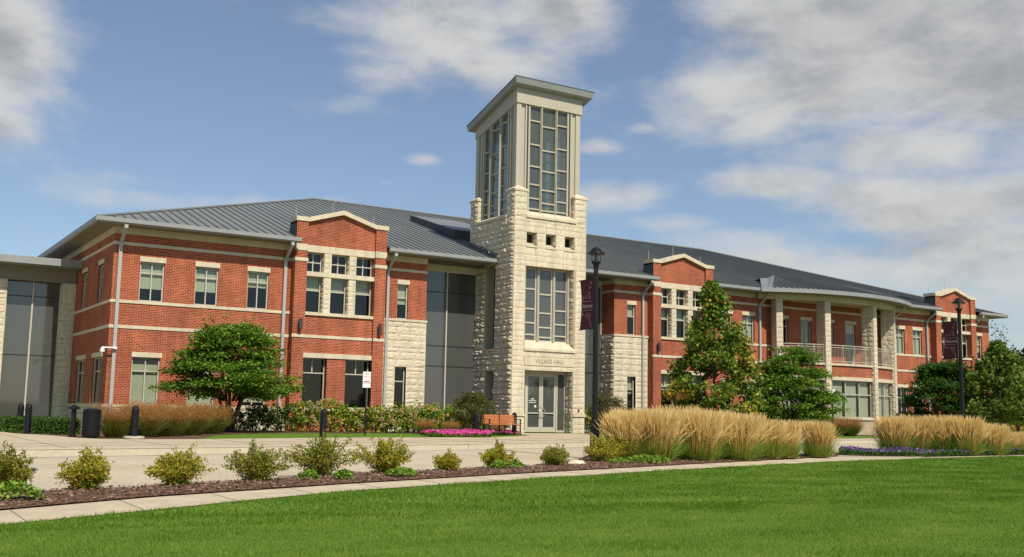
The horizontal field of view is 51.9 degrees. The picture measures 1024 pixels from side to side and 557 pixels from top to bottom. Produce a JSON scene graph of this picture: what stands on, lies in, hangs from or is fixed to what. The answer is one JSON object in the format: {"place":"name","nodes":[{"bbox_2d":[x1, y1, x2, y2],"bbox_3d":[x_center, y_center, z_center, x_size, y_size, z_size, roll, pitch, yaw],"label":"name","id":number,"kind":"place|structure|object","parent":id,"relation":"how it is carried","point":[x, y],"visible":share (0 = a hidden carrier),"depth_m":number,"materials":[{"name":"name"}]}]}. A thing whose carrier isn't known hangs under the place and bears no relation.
{"place":"outdoors","nodes":[
{"label":"outdoors","id":0,"kind":"place"},
{"bbox_2d":[0,453,838,508],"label":"mulch bed","id":1,"kind":"object","parent":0,"point":[63,497],"visible":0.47,"depth_m":16.19,"materials":[{"name":"brown wood"}]},
{"bbox_2d":[0,440,37,492],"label":"shrub","id":2,"kind":"object","parent":1,"relation":"on","point":[12,467],"visible":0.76,"depth_m":13.74,"materials":[{"name":"green plant"}]},
{"bbox_2d":[0,479,43,500],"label":"groundcover plant","id":3,"kind":"object","parent":1,"relation":"on","point":[18,489],"visible":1,"depth_m":12.82,"materials":[{"name":"green plant"}]},
{"bbox_2d":[54,444,114,489],"bbox_3d":[-5.981,2.710,14.713,0.784,0.792,1.022,3,-8,-18],"label":"shrub","id":4,"kind":"object","parent":1,"relation":"on","point":[90,470],"visible":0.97,"depth_m":14.51,"materials":[{"name":"green plant"}]},
{"bbox_2d":[143,441,216,484],"bbox_3d":[-5.051,2.845,15.798,0.848,0.798,1.329,-1,-7,16],"label":"shrub","id":5,"kind":"object","parent":1,"relation":"on","point":[177,468],"visible":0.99,"depth_m":15.69,"materials":[{"name":"green plant"}]},
{"bbox_2d":[221,438,295,480],"bbox_3d":[-4.135,3.012,16.984,1.227,0.897,0.771,6,-9,-32],"label":"shrub","id":6,"kind":"object","parent":1,"relation":"on","point":[257,465],"visible":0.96,"depth_m":16.85,"materials":[{"name":"green plant"}]},
{"bbox_2d":[296,469,319,479],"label":"groundcover plant","id":7,"kind":"object","parent":1,"relation":"on","point":[308,473],"visible":1,"depth_m":17.41,"materials":[{"name":"green plant"}]},
{"bbox_2d":[275,430,363,475],"bbox_3d":[-3.385,3.142,18.529,1.607,0.965,0.883,3,-7,-12],"label":"shrub","id":8,"kind":"object","parent":1,"relation":"on","point":[319,459],"visible":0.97,"depth_m":18.39,"materials":[{"name":"green plant"}]},
{"bbox_2d":[332,468,354,479],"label":"groundcover plant","id":9,"kind":"object","parent":1,"relation":"on","point":[344,472],"visible":1,"depth_m":17.69,"materials":[{"name":"green plant"}]},
{"bbox_2d":[339,430,414,472],"bbox_3d":[-2.378,3.332,19.839,1.546,0.951,0.983,-4,-9,35],"label":"shrub","id":10,"kind":"object","parent":1,"relation":"on","point":[384,458],"visible":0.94,"depth_m":19.64,"materials":[{"name":"green plant"}]},
{"bbox_2d":[383,466,418,476],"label":"groundcover plant","id":11,"kind":"object","parent":1,"relation":"on","point":[398,470],"visible":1,"depth_m":18.74,"materials":[{"name":"green plant"}]},
{"bbox_2d":[432,448,461,469],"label":"shrub","id":12,"kind":"object","parent":1,"relation":"on","point":[447,461],"visible":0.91,"depth_m":20.78,"materials":[{"name":"green plant"}]},
{"bbox_2d":[478,437,517,466],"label":"shrub","id":13,"kind":"object","parent":1,"relation":"on","point":[494,453],"visible":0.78,"depth_m":22.25,"materials":[{"name":"green plant"}]},
{"bbox_2d":[539,443,569,464],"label":"shrub","id":14,"kind":"object","parent":1,"relation":"on","point":[553,456],"visible":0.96,"depth_m":23.57,"materials":[{"name":"green plant"}]},
{"bbox_2d":[579,247,605,457],"bbox_3d":[2.069,1.971,28.063,0.500,5.630,1.015,6,-9,-32],"label":"street lamp","id":15,"kind":"object","parent":1,"relation":"on","point":[589,305],"visible":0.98,"depth_m":28.01,"materials":[{"name":"black metal"}]},
{"bbox_2d":[582,433,626,460],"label":"shrub","id":16,"kind":"object","parent":1,"relation":"on","point":[598,449],"visible":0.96,"depth_m":25.83,"materials":[{"name":"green plant"}]},
{"bbox_2d":[603,431,640,458],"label":"shrub","id":17,"kind":"object","parent":1,"relation":"on","point":[615,440],"visible":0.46,"depth_m":26.67,"materials":[{"name":"green plant"}]},
{"bbox_2d":[588,410,659,458],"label":"ornamental grass","id":18,"kind":"object","parent":1,"relation":"on","point":[622,426],"depth_m":26.84,"materials":[{"name":"plant"}]},
{"bbox_2d":[623,454,661,463],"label":"groundcover plant","id":19,"kind":"object","parent":1,"relation":"on","point":[640,457],"visible":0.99,"depth_m":25.45,"materials":[{"name":"green plant"}]},
{"bbox_2d":[605,408,697,460],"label":"ornamental grass","id":20,"kind":"object","parent":1,"relation":"on","point":[666,427],"depth_m":26.84,"materials":[{"name":"plant"}]},
{"bbox_2d":[677,409,739,460],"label":"ornamental grass","id":21,"kind":"object","parent":1,"relation":"on","point":[705,446],"depth_m":27.65,"materials":[{"name":"plant"}]},
{"bbox_2d":[719,412,776,460],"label":"ornamental grass","id":22,"kind":"object","parent":1,"relation":"on","point":[748,446],"depth_m":28.63,"materials":[{"name":"plant"}]},
{"bbox_2d":[762,418,807,458],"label":"ornamental grass","id":23,"kind":"object","parent":1,"relation":"on","point":[779,450],"depth_m":29.96,"materials":[{"name":"plant"}]},
{"bbox_2d":[799,420,845,457],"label":"ornamental grass","id":24,"kind":"object","parent":1,"relation":"on","point":[819,440],"depth_m":31.77,"materials":[{"name":"plant"}]},
{"bbox_2d":[0,432,857,448],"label":"plaza","id":25,"kind":"structure","parent":0,"point":[58,441],"depth_m":30.08,"materials":[{"name":"concrete"}]},
{"bbox_2d":[23,404,32,433],"bbox_3d":[-15.439,4.466,33.555,0.230,0.955,0.230,6,-9,-32],"label":"bollard","id":26,"kind":"object","parent":25,"relation":"on","point":[28,418],"visible":1,"depth_m":33.48,"materials":[{"name":"black metal"}]},
{"bbox_2d":[3,433,1004,520],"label":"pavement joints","id":27,"kind":"object","parent":25,"relation":"on","point":[376,442],"visible":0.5,"depth_m":27.84,"materials":[{"name":"grey concrete"}]},
{"bbox_2d":[585,392,629,429],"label":"shrub","id":28,"kind":"object","parent":25,"relation":"on","point":[602,399],"visible":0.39,"depth_m":49.12,"materials":[{"name":"green plant"}]},
{"bbox_2d":[1,427,875,449],"bbox_3d":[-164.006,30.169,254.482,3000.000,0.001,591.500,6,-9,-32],"label":"lawn by hall","id":29,"kind":"structure","parent":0,"point":[281,435],"depth_m":38.91,"materials":[{"name":"green plant"}]},
{"bbox_2d":[37,430,418,438],"bbox_3d":[-9.561,6.173,42.319,10.492,0.001,23.258,-3,-8,29],"label":"planting bed","id":30,"kind":"object","parent":29,"relation":"on","point":[223,432],"visible":0.44,"depth_m":38.37,"materials":[{"name":"brown soil"}]},
{"bbox_2d":[0,414,49,432],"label":"hedge","id":31,"kind":"object","parent":30,"relation":"on","point":[10,425],"visible":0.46,"depth_m":34.93,"materials":[{"name":"green plant"}]},
{"bbox_2d":[31,416,80,434],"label":"hedge","id":32,"kind":"object","parent":30,"relation":"on","point":[57,426],"visible":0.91,"depth_m":33.44,"materials":[{"name":"green plant"}]},
{"bbox_2d":[68,405,79,436],"bbox_3d":[-13.079,4.240,31.361,0.340,0.940,0.340,6,-9,-32],"label":"bollard","id":33,"kind":"object","parent":30,"relation":"on","point":[73,408],"visible":1,"depth_m":31.30,"materials":[{"name":"black metal"}]},
{"bbox_2d":[81,408,101,436],"bbox_3d":[-12.363,4.236,30.926,0.520,0.825,0.520,6,-9,-32],"label":"litter bin","id":34,"kind":"object","parent":30,"relation":"on","point":[91,422],"visible":1,"depth_m":30.73,"materials":[{"name":"black metal"}]},
{"bbox_2d":[90,400,153,437],"bbox_3d":[-11.822,4.199,31.730,1.956,1.201,1.991,6,-9,-32],"label":"switchgrass","id":35,"kind":"object","parent":30,"relation":"on","point":[115,424],"visible":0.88,"depth_m":31.33,"materials":[{"name":"orange plant"}]},
{"bbox_2d":[123,406,144,438],"bbox_3d":[-11.206,4.263,31.250,0.600,0.975,0.600,6,-9,-32],"label":"bollard","id":36,"kind":"object","parent":30,"relation":"on","point":[135,412],"visible":0.98,"depth_m":31.16,"materials":[{"name":"black metal"}]},
{"bbox_2d":[117,399,171,436],"bbox_3d":[-11.358,4.302,32.484,1.909,1.202,1.901,6,-9,-32],"label":"switchgrass","id":37,"kind":"object","parent":30,"relation":"on","point":[152,426],"visible":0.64,"depth_m":32.23,"materials":[{"name":"orange plant"}]},
{"bbox_2d":[144,401,199,436],"bbox_3d":[-10.963,4.465,33.806,1.995,1.225,2.031,6,-9,-32],"label":"switchgrass","id":38,"kind":"object","parent":30,"relation":"on","point":[178,425],"visible":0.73,"depth_m":33.49,"materials":[{"name":"orange plant"}]},
{"bbox_2d":[169,399,221,434],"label":"switchgrass","id":39,"kind":"object","parent":30,"relation":"on","point":[200,421],"visible":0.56,"depth_m":35.25,"materials":[{"name":"orange plant"}]},
{"bbox_2d":[189,400,238,433],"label":"switchgrass","id":40,"kind":"object","parent":30,"relation":"on","point":[219,425],"visible":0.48,"depth_m":37.40,"materials":[{"name":"orange plant"}]},
{"bbox_2d":[148,311,308,431],"bbox_3d":[-10.775,3.568,40.559,6.104,4.739,6.044,6,-9,-32],"label":"ornamental tree","id":41,"kind":"object","parent":30,"relation":"on","point":[211,350],"visible":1,"depth_m":39.82,"materials":[{"name":"green plant"}]},
{"bbox_2d":[214,404,247,430],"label":"hydrangea bush","id":42,"kind":"object","parent":30,"relation":"on","point":[241,416],"visible":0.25,"depth_m":42.48,"materials":[{"name":"green plant"}]},
{"bbox_2d":[236,402,276,431],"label":"hydrangea bush","id":43,"kind":"object","parent":30,"relation":"on","point":[259,411],"visible":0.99,"depth_m":42.57,"materials":[{"name":"green plant"}]},
{"bbox_2d":[262,401,298,431],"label":"hydrangea bush","id":44,"kind":"object","parent":30,"relation":"on","point":[279,420],"visible":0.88,"depth_m":43.17,"materials":[{"name":"green plant"}]},
{"bbox_2d":[287,399,322,431],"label":"hydrangea bush","id":45,"kind":"object","parent":30,"relation":"on","point":[303,419],"visible":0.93,"depth_m":43.42,"materials":[{"name":"green plant"}]},
{"bbox_2d":[309,397,350,431],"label":"hydrangea bush","id":46,"kind":"object","parent":30,"relation":"on","point":[340,411],"visible":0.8,"depth_m":43.92,"materials":[{"name":"green plant"}]},
{"bbox_2d":[337,405,375,431],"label":"hydrangea bush","id":47,"kind":"object","parent":30,"relation":"on","point":[355,421],"visible":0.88,"depth_m":44.06,"materials":[{"name":"green plant"}]},
{"bbox_2d":[360,401,392,432],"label":"hydrangea bush","id":48,"kind":"object","parent":30,"relation":"on","point":[374,416],"visible":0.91,"depth_m":44.30,"materials":[{"name":"green plant"}]},
{"bbox_2d":[378,401,412,432],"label":"hydrangea bush","id":49,"kind":"object","parent":30,"relation":"on","point":[396,423],"visible":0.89,"depth_m":44.86,"materials":[{"name":"green plant"}]},
{"bbox_2d":[396,400,431,432],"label":"hydrangea bush","id":50,"kind":"object","parent":30,"relation":"on","point":[410,411],"visible":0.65,"depth_m":45.41,"materials":[{"name":"green plant"}]},
{"bbox_2d":[412,402,443,429],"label":"hydrangea bush","id":51,"kind":"object","parent":30,"relation":"on","point":[433,409],"visible":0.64,"depth_m":45.94,"materials":[{"name":"green plant"}]},
{"bbox_2d":[430,403,455,429],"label":"hydrangea bush","id":52,"kind":"object","parent":30,"relation":"on","point":[445,413],"visible":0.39,"depth_m":46.51,"materials":[{"name":"green plant"}]},
{"bbox_2d":[446,390,498,429],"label":"shrub","id":53,"kind":"object","parent":30,"relation":"on","point":[475,400],"visible":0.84,"depth_m":44.62,"materials":[{"name":"green plant"}]},
{"bbox_2d":[319,409,326,437],"bbox_3d":[-6.362,4.872,35.436,0.230,0.955,0.230,6,-9,-32],"label":"bollard","id":54,"kind":"object","parent":29,"relation":"on","point":[323,415],"visible":0.85,"depth_m":35.36,"materials":[{"name":"black metal"}]},
{"bbox_2d":[363,372,370,434],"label":"parking sign","id":55,"kind":"object","parent":29,"relation":"on","point":[366,380],"visible":1,"depth_m":40.46,"materials":[{"name":"white metal"}]},
{"bbox_2d":[413,417,436,434],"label":"switchgrass","id":56,"kind":"object","parent":29,"relation":"on","point":[420,427],"visible":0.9,"depth_m":42.75,"materials":[{"name":"orange plant"}]},
{"bbox_2d":[421,428,493,436],"bbox_3d":[-1.593,6.002,40.797,2.335,0.332,4.958,-2,-8,23],"label":"petunia bed","id":57,"kind":"object","parent":29,"relation":"on","point":[466,432],"visible":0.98,"depth_m":39.51,"materials":[{"name":"pink plant"}]},
{"bbox_2d":[482,414,520,434],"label":"bench","id":58,"kind":"object","parent":29,"relation":"on","point":[489,419],"visible":0.98,"depth_m":44.05,"materials":[{"name":"brown wood"}]},
{"bbox_2d":[0,70,1007,434],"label":"village hall","id":59,"kind":"structure","parent":29,"relation":"on","point":[402,306],"depth_m":51.17,"materials":[{"name":"brick"}]},
{"bbox_2d":[76,354,85,403],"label":"window","id":60,"kind":"structure","parent":59,"relation":"in","point":[81,362],"depth_m":46.79,"materials":[{"name":"silver metal"}]},
{"bbox_2d":[92,352,102,403],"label":"window","id":61,"kind":"structure","parent":59,"relation":"in","point":[98,354],"depth_m":43.77,"materials":[{"name":"grey glass"}]},
{"bbox_2d":[129,352,161,404],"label":"window","id":62,"kind":"structure","parent":59,"relation":"in","point":[141,377],"depth_m":42.91,"materials":[{"name":"glass"}]},
{"bbox_2d":[138,256,166,301],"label":"window","id":63,"kind":"structure","parent":59,"relation":"in","point":[151,268],"depth_m":43.43,"materials":[{"name":"glass"}]},
{"bbox_2d":[186,371,214,405],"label":"window","id":64,"kind":"structure","parent":59,"relation":"in","point":[200,400],"depth_m":44.04,"materials":[{"name":"beige glass"}]},
{"bbox_2d":[194,261,219,305],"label":"window","id":65,"kind":"structure","parent":59,"relation":"in","point":[206,279],"depth_m":44.64,"materials":[{"name":"grey glass"}]},
{"bbox_2d":[246,266,270,309],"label":"window","id":66,"kind":"structure","parent":59,"relation":"in","point":[258,279],"depth_m":45.84,"materials":[{"name":"silver metal"}]},
{"bbox_2d":[305,276,320,312],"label":"window","id":67,"kind":"structure","parent":59,"relation":"in","point":[313,283],"depth_m":47.05,"materials":[{"name":"black glass"}]},
{"bbox_2d":[330,279,345,313],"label":"window","id":68,"kind":"structure","parent":59,"relation":"in","point":[337,285],"depth_m":47.69,"materials":[{"name":"grey glass"}]},
{"bbox_2d":[355,281,370,315],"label":"window","id":69,"kind":"structure","parent":59,"relation":"in","point":[362,288],"depth_m":48.35,"materials":[{"name":"grey glass"}]},
{"bbox_2d":[397,279,409,318],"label":"window","id":70,"kind":"structure","parent":59,"relation":"in","point":[402,289],"depth_m":49.59,"materials":[{"name":"grey glass"}]},
{"bbox_2d":[491,267,494,348],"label":"window","id":71,"kind":"structure","parent":59,"relation":"in","point":[493,295],"depth_m":52.26,"materials":[{"name":"glass"}]},
{"bbox_2d":[526,374,540,431],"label":"door","id":72,"kind":"structure","parent":59,"relation":"in","point":[533,381],"depth_m":50.83,"materials":[{"name":"grey glass"}]},
{"bbox_2d":[525,267,569,343],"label":"entrance window","id":73,"kind":"structure","parent":59,"relation":"in","point":[547,291],"depth_m":51.55,"materials":[{"name":"grey glass"}]},
{"bbox_2d":[540,374,555,431],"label":"door","id":74,"kind":"structure","parent":59,"relation":"in","point":[548,382],"depth_m":51.30,"materials":[{"name":"grey glass"}]},
{"bbox_2d":[627,300,636,334],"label":"window","id":75,"kind":"structure","parent":59,"relation":"in","point":[630,304],"depth_m":56.92,"materials":[{"name":"silver metal"}]},
{"bbox_2d":[742,311,754,341],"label":"window","id":76,"kind":"structure","parent":59,"relation":"in","point":[748,320],"depth_m":61.61,"materials":[{"name":"grey glass"}]},
{"bbox_2d":[800,317,811,346],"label":"window","id":77,"kind":"structure","parent":59,"relation":"in","point":[805,331],"depth_m":64.19,"materials":[{"name":"grey glass"}]},
{"bbox_2d":[845,321,855,363],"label":"balcony door","id":78,"kind":"structure","parent":59,"relation":"in","point":[849,329],"depth_m":66.18,"materials":[{"name":"grey glass"}]},
{"bbox_2d":[832,380,871,417],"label":"window","id":79,"kind":"structure","parent":59,"relation":"in","point":[849,386],"depth_m":63.24,"materials":[{"name":"grey glass"}]},
{"bbox_2d":[878,382,891,417],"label":"window","id":80,"kind":"structure","parent":59,"relation":"in","point":[885,405],"depth_m":65.70,"materials":[{"name":"glass"}]},
{"bbox_2d":[896,325,904,353],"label":"window","id":81,"kind":"structure","parent":59,"relation":"in","point":[899,337],"depth_m":68.91,"materials":[{"name":"grey glass"}]},
{"bbox_2d":[912,327,921,354],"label":"window","id":82,"kind":"structure","parent":59,"relation":"in","point":[916,334],"depth_m":69.85,"materials":[{"name":"grey glass"}]},
{"bbox_2d":[660,279,771,415],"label":"maple tree","id":83,"kind":"object","parent":29,"relation":"on","point":[713,299],"visible":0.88,"depth_m":49.40,"materials":[{"name":"green plant"}]},
{"bbox_2d":[737,343,856,423],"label":"ornamental tree","id":84,"kind":"object","parent":29,"relation":"on","point":[777,372],"visible":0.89,"depth_m":50.83,"materials":[{"name":"green plant"}]},
{"bbox_2d":[834,416,853,435],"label":"switchgrass","id":85,"kind":"object","parent":29,"relation":"on","point":[842,423],"visible":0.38,"depth_m":56.63,"materials":[{"name":"orange plant"}]},
{"bbox_2d":[835,415,866,435],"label":"switchgrass","id":86,"kind":"object","parent":29,"relation":"on","point":[854,430],"visible":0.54,"depth_m":57.66,"materials":[{"name":"orange plant"}]},
{"bbox_2d":[890,355,1004,421],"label":"ornamental tree","id":87,"kind":"object","parent":29,"relation":"on","point":[937,378],"visible":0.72,"depth_m":56.04,"materials":[{"name":"green plant"}]},
{"bbox_2d":[955,320,1023,427],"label":"maple tree","id":88,"kind":"object","parent":29,"relation":"on","point":[983,378],"visible":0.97,"depth_m":53.67,"materials":[{"name":"green plant"}]},
{"bbox_2d":[988,344,1023,430],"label":"maple tree","id":89,"kind":"object","parent":29,"relation":"on","point":[1020,362],"visible":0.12,"depth_m":57.10,"materials":[{"name":"green plant"}]},
{"bbox_2d":[22,444,878,490],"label":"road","id":90,"kind":"structure","parent":0,"point":[127,470],"depth_m":21.49,"materials":[{"name":"beige concrete"}]},
{"bbox_2d":[0,439,878,455],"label":"kerb","id":91,"kind":"structure","parent":90,"relation":"on","point":[111,451],"depth_m":26.13,"materials":[{"name":"concrete"}]},
{"bbox_2d":[15,443,878,457],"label":"gutter pan","id":92,"kind":"object","parent":90,"relation":"on","point":[334,451],"visible":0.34,"depth_m":26.71,"materials":[{"name":"concrete"}]},
{"bbox_2d":[0,455,1023,556],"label":"lawn","id":93,"kind":"structure","parent":0,"point":[561,531],"depth_m":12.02,"materials":[{"name":"green plant"}]},
{"bbox_2d":[0,455,1023,523],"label":"footpath","id":94,"kind":"structure","parent":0,"point":[61,511],"depth_m":15.33,"materials":[{"name":"concrete"}]},
{"bbox_2d":[0,454,1023,523],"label":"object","id":95,"kind":"structure","parent":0,"point":[427,478],"depth_m":17.86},
{"bbox_2d":[0,0,1023,392],"label":"sky","id":96,"kind":"structure","parent":0,"point":[880,143],"materials":[{"name":"blue"}]},
{"bbox_2d":[643,408,715,459],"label":"ornamental grass","id":97,"kind":"object","parent":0,"point":[681,427],"depth_m":27.70,"materials":[{"name":"plant"}]},
{"bbox_2d":[684,407,756,459],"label":"ornamental grass","id":98,"kind":"object","parent":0,"point":[726,418],"depth_m":28.58,"materials":[{"name":"plant"}]},
{"bbox_2d":[727,412,778,458],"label":"ornamental grass","id":99,"kind":"object","parent":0,"point":[763,417],"depth_m":29.65,"materials":[{"name":"plant"}]},
{"bbox_2d":[768,419,811,457],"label":"ornamental grass","id":100,"kind":"object","parent":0,"point":[794,428],"depth_m":30.55,"materials":[{"name":"plant"}]},
{"bbox_2d":[834,445,1023,455],"bbox_3d":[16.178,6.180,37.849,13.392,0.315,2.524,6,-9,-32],"label":"petunia bed","id":101,"kind":"object","parent":0,"point":[889,451],"visible":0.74,"depth_m":35.27,"materials":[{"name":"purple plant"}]},
{"bbox_2d":[862,414,934,448],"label":"ornamental grass","id":102,"kind":"object","parent":101,"relation":"on","point":[893,431],"depth_m":36.51,"materials":[{"name":"plant"}]},
{"bbox_2d":[896,414,951,449],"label":"ornamental grass","id":103,"kind":"object","parent":101,"relation":"on","point":[926,439],"depth_m":36.78,"materials":[{"name":"plant"}]},
{"bbox_2d":[919,414,968,449],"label":"ornamental grass","id":104,"kind":"object","parent":101,"relation":"on","point":[942,421],"depth_m":36.88,"materials":[{"name":"plant"}]},
{"bbox_2d":[941,298,965,419],"bbox_3d":[15.991,3.512,37.988,0.500,5.630,1.015,6,-9,-32],"label":"street lamp","id":105,"kind":"object","parent":101,"relation":"on","point":[952,344],"visible":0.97,"depth_m":38.04,"materials":[{"name":"black metal"}]},
{"bbox_2d":[940,414,999,454],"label":"ornamental grass","id":106,"kind":"object","parent":101,"relation":"on","point":[971,441],"depth_m":36.62,"materials":[{"name":"plant"}]},
{"bbox_2d":[980,423,1020,454],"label":"ornamental grass","id":107,"kind":"object","parent":101,"relation":"on","point":[999,442],"depth_m":37.52,"materials":[{"name":"plant"}]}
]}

